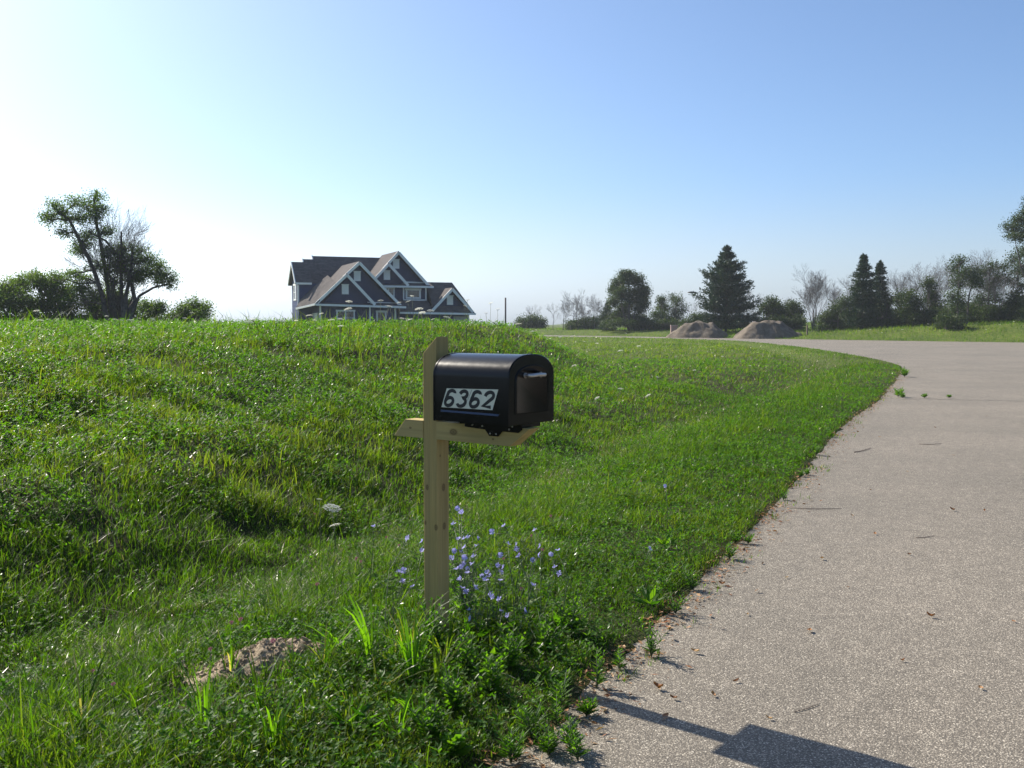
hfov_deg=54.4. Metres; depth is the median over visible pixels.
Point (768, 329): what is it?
gravel pile
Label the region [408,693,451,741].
leafy weed
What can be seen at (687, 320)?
bush
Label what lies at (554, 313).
bare tree
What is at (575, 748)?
weed
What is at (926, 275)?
bare tree
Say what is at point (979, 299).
tree
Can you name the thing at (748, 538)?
weed
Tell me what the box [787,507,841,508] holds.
twig
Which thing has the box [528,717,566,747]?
weed
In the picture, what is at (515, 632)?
chicory plant
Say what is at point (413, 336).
wild carrot
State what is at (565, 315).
bare tree
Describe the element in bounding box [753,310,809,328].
bush
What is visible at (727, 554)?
weed
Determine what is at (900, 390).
weed
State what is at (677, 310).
tree
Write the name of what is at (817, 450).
weed
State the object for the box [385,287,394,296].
window
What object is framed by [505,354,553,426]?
door
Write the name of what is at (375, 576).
chicory plant
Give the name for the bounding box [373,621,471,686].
grass tuft
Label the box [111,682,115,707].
red clover
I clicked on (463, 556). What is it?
chicory plant
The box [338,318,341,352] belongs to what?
wild carrot
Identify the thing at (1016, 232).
tree
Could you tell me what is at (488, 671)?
leafy weed
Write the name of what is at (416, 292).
window
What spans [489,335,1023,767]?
road
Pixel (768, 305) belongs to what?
bush
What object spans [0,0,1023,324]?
sky
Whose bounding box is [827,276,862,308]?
bare tree
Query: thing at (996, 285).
bare tree
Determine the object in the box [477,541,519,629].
chicory plant
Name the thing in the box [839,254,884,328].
spruce tree
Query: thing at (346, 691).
grass tuft
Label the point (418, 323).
wild carrot
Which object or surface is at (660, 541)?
chicory plant
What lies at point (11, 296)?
bush
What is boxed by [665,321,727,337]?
gravel pile
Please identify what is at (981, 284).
bare tree
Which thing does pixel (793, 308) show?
bush
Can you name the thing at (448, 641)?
grass tuft
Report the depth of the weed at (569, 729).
3.87 m
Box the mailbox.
[394,337,553,636]
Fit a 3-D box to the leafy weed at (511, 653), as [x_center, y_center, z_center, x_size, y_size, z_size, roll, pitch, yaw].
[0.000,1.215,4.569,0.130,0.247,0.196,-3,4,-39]
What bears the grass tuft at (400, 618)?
on the ground at (686, 590)
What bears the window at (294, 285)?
in the house
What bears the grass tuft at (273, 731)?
on the ground at (686, 590)
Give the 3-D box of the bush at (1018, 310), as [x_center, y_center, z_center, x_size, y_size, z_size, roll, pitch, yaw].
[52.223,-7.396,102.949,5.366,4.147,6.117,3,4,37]
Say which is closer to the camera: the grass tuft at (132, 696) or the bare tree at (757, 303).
the grass tuft at (132, 696)
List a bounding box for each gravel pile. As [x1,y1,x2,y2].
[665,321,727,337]
[732,320,802,338]
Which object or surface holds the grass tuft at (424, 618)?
on the ground at (686, 590)
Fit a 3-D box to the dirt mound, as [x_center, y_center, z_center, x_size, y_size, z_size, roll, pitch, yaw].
[-1.135,1.263,4.630,0.994,0.146,0.608,-2,4,-29]
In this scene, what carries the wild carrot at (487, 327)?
on the ground at (686, 590)
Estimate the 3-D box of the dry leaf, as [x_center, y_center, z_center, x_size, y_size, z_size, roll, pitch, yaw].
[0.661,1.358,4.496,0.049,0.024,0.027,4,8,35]
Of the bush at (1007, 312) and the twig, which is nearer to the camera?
the twig
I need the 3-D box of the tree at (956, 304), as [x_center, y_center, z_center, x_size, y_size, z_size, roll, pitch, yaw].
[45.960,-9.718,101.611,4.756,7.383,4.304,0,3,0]
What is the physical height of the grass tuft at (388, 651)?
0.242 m
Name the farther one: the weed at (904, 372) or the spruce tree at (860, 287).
the spruce tree at (860, 287)
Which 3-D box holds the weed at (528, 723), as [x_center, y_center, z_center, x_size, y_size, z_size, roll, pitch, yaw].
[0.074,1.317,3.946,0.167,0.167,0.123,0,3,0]
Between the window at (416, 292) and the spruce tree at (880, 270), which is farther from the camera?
the spruce tree at (880, 270)
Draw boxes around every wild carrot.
[317,498,321,555]
[322,503,340,563]
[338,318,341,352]
[378,300,390,343]
[406,311,425,371]
[415,307,423,367]
[464,299,469,352]
[484,303,490,353]
[496,309,497,353]
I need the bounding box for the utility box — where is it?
[670,325,677,332]
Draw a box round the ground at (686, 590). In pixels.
[0,322,1023,767]
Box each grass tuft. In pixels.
[1,640,115,730]
[109,668,172,716]
[176,656,257,727]
[208,623,258,670]
[209,644,293,710]
[247,677,307,747]
[261,664,342,727]
[267,657,353,697]
[278,619,356,651]
[290,613,381,670]
[318,579,387,667]
[318,656,382,712]
[322,627,411,675]
[360,680,418,741]
[367,647,441,697]
[372,616,436,664]
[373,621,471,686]
[375,602,436,684]
[376,585,475,654]
[394,670,434,725]
[399,619,432,666]
[407,597,444,649]
[416,614,455,666]
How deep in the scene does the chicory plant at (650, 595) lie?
5.72 m
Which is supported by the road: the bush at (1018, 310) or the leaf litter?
the leaf litter
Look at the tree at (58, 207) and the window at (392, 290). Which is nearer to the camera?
the tree at (58, 207)
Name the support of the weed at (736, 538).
on the ground at (686, 590)
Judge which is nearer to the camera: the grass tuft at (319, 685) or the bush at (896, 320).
the grass tuft at (319, 685)
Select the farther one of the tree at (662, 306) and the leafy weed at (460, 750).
the tree at (662, 306)
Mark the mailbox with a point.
(496, 399)
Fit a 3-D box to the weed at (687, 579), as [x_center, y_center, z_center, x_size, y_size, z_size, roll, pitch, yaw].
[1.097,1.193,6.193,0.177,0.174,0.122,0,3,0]
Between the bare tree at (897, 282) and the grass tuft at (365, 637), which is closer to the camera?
the grass tuft at (365, 637)
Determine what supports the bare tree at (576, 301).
on the ground at (686, 590)
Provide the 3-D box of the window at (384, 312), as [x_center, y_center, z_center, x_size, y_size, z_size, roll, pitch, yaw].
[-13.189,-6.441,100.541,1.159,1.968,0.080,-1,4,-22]
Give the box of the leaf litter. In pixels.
[471,371,904,767]
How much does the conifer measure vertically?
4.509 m
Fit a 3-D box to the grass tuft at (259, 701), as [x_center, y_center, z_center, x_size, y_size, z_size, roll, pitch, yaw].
[-1.106,1.205,4.021,0.406,0.269,0.585,-1,4,-21]
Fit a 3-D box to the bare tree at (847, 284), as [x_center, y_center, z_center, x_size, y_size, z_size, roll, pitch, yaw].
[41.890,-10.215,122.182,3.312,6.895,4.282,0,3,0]
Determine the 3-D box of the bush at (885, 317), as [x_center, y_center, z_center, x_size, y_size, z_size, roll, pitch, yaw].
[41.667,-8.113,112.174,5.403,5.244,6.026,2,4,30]
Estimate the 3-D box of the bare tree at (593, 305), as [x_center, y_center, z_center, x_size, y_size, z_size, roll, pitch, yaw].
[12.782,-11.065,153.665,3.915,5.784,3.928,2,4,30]
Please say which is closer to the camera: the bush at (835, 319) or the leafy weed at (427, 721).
the leafy weed at (427, 721)
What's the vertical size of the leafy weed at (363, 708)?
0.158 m
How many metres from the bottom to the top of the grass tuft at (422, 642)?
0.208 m
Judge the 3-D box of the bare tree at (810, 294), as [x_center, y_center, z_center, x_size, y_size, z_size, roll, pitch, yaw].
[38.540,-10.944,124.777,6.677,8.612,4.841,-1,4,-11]
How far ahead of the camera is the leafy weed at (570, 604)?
5.17 m
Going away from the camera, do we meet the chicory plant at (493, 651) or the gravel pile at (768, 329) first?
the chicory plant at (493, 651)
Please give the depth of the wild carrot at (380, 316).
18.32 m
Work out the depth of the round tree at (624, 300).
140.63 m
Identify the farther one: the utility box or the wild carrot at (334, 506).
the utility box
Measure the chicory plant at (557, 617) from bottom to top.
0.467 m
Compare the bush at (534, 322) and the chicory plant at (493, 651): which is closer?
the chicory plant at (493, 651)
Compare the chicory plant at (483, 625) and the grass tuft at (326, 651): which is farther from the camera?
the chicory plant at (483, 625)
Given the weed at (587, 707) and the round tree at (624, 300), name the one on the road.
the weed at (587, 707)
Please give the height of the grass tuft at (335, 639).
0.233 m
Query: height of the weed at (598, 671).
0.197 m
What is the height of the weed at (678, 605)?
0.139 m
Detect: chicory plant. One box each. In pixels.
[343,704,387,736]
[363,524,395,589]
[369,531,423,633]
[420,505,498,620]
[449,562,502,637]
[472,565,537,647]
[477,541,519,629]
[479,597,528,659]
[489,520,540,611]
[489,540,567,626]
[537,544,587,632]
[631,546,665,607]
[653,482,678,547]
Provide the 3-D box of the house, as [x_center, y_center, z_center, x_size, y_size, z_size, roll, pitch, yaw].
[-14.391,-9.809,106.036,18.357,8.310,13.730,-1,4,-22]
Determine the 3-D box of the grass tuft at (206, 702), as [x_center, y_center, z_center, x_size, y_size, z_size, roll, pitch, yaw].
[-1.188,1.214,3.957,0.390,0.268,0.263,0,3,0]
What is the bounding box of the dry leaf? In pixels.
[653,681,662,686]
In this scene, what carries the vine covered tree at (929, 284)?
on the ground at (686, 590)
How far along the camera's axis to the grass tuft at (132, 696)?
4.04 m
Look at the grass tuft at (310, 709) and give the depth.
3.89 m
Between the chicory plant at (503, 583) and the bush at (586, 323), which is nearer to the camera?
the chicory plant at (503, 583)
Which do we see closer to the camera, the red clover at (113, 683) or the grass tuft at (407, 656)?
the red clover at (113, 683)
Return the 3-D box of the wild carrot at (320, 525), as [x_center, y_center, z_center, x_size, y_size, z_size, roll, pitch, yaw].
[-1.464,1.132,7.582,0.047,0.531,0.047,1,4,21]
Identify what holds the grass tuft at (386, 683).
on the ground at (686, 590)
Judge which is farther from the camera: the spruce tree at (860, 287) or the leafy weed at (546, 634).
the spruce tree at (860, 287)
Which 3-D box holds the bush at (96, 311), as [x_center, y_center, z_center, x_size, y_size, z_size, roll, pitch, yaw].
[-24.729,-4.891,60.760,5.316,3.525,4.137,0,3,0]
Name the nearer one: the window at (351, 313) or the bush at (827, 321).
the window at (351, 313)
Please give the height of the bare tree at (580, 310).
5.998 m
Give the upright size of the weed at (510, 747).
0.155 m
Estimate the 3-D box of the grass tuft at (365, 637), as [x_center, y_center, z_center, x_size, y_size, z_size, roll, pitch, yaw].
[-0.747,1.086,4.521,0.339,0.424,0.294,2,4,33]
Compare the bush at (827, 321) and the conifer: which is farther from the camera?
the conifer
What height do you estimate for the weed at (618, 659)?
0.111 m
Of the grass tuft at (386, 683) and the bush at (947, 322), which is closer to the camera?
the grass tuft at (386, 683)
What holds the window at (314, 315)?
in the house
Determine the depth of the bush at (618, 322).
139.81 m
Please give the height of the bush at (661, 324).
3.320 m
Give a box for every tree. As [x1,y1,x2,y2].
[32,187,136,320]
[58,199,160,321]
[99,232,183,321]
[548,304,560,323]
[559,296,575,328]
[561,295,595,324]
[562,292,591,318]
[584,294,602,328]
[601,268,653,330]
[646,293,676,320]
[666,291,691,321]
[688,244,763,331]
[743,293,764,315]
[792,264,841,327]
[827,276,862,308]
[838,275,853,296]
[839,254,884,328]
[867,260,891,317]
[872,273,917,307]
[884,255,970,308]
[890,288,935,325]
[916,274,947,323]
[941,254,984,323]
[944,247,1023,309]
[946,255,1022,306]
[964,257,1008,321]
[994,245,1023,304]
[997,196,1023,284]
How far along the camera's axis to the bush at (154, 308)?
60.15 m
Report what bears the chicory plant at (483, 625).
on the ground at (686, 590)
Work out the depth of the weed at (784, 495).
9.34 m
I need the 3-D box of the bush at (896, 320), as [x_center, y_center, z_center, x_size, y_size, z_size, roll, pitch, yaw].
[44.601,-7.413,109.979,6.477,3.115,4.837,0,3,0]
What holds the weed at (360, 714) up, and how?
on the ground at (686, 590)
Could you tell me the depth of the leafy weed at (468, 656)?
4.47 m
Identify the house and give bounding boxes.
[287,251,475,323]
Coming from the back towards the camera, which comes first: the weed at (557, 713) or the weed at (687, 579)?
the weed at (687, 579)
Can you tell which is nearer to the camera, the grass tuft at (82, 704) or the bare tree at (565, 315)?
the grass tuft at (82, 704)
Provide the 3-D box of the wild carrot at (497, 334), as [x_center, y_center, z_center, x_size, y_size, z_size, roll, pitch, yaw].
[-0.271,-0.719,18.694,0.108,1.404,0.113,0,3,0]
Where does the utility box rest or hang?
on the ground at (686, 590)
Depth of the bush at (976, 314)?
103.04 m
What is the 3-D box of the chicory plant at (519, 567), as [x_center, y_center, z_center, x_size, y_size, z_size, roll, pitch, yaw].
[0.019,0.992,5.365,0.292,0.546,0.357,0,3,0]
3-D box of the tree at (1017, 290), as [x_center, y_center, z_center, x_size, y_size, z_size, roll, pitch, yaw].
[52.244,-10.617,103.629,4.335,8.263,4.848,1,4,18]
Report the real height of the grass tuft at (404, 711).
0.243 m
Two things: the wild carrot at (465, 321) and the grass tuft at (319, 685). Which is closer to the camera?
the grass tuft at (319, 685)
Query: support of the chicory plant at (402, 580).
on the ground at (686, 590)
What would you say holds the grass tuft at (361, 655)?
on the ground at (686, 590)
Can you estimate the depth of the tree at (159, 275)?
59.57 m
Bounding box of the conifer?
[595,302,616,330]
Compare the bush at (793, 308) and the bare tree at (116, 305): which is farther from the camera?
the bush at (793, 308)
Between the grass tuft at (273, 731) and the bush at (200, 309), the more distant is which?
the bush at (200, 309)
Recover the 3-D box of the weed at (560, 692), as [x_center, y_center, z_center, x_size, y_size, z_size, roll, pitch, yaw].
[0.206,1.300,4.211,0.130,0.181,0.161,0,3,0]
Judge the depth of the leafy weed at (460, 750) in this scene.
3.70 m
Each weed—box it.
[321,698,380,741]
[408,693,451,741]
[416,594,456,646]
[436,727,474,757]
[437,663,475,714]
[442,629,483,675]
[470,651,506,696]
[491,622,525,672]
[494,727,527,763]
[510,698,548,737]
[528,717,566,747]
[532,608,566,656]
[538,733,561,755]
[547,668,573,708]
[547,694,564,724]
[558,597,585,630]
[559,713,580,747]
[562,728,590,760]
[573,695,599,715]
[586,647,608,688]
[611,645,627,668]
[636,618,666,656]
[661,591,691,612]
[675,562,701,589]
[722,541,738,559]
[729,529,741,542]
[741,532,754,543]
[778,489,788,499]
[812,444,820,454]
[894,388,904,395]
[899,366,910,376]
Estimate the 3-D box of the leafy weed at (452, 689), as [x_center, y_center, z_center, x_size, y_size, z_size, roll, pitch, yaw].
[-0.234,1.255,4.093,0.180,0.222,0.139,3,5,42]
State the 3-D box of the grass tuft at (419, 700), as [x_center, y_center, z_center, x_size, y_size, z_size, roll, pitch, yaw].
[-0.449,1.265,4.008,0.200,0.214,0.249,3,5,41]
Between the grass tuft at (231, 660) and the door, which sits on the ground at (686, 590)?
the grass tuft at (231, 660)
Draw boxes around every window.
[293,284,296,300]
[312,313,317,321]
[336,310,354,322]
[376,310,386,321]
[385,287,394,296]
[405,288,420,298]
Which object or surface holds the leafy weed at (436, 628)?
on the ground at (686, 590)
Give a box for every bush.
[0,270,41,323]
[16,265,86,323]
[63,277,147,321]
[133,293,172,322]
[159,293,217,322]
[512,312,548,328]
[562,310,604,329]
[599,315,655,329]
[628,316,680,330]
[675,309,709,326]
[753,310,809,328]
[757,292,789,319]
[783,297,810,329]
[811,290,855,331]
[815,312,852,326]
[862,292,902,327]
[889,306,937,325]
[931,311,969,330]
[934,300,970,322]
[963,297,1011,322]
[991,295,1023,321]
[997,293,1023,321]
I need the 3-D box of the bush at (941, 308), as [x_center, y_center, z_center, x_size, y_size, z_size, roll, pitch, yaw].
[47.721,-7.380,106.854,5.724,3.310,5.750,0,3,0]
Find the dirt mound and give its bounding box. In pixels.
[157,636,350,692]
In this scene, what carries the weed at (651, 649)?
on the road
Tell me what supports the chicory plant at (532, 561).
on the ground at (686, 590)
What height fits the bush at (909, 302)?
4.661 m
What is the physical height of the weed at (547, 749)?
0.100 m
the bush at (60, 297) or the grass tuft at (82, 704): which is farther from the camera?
the bush at (60, 297)

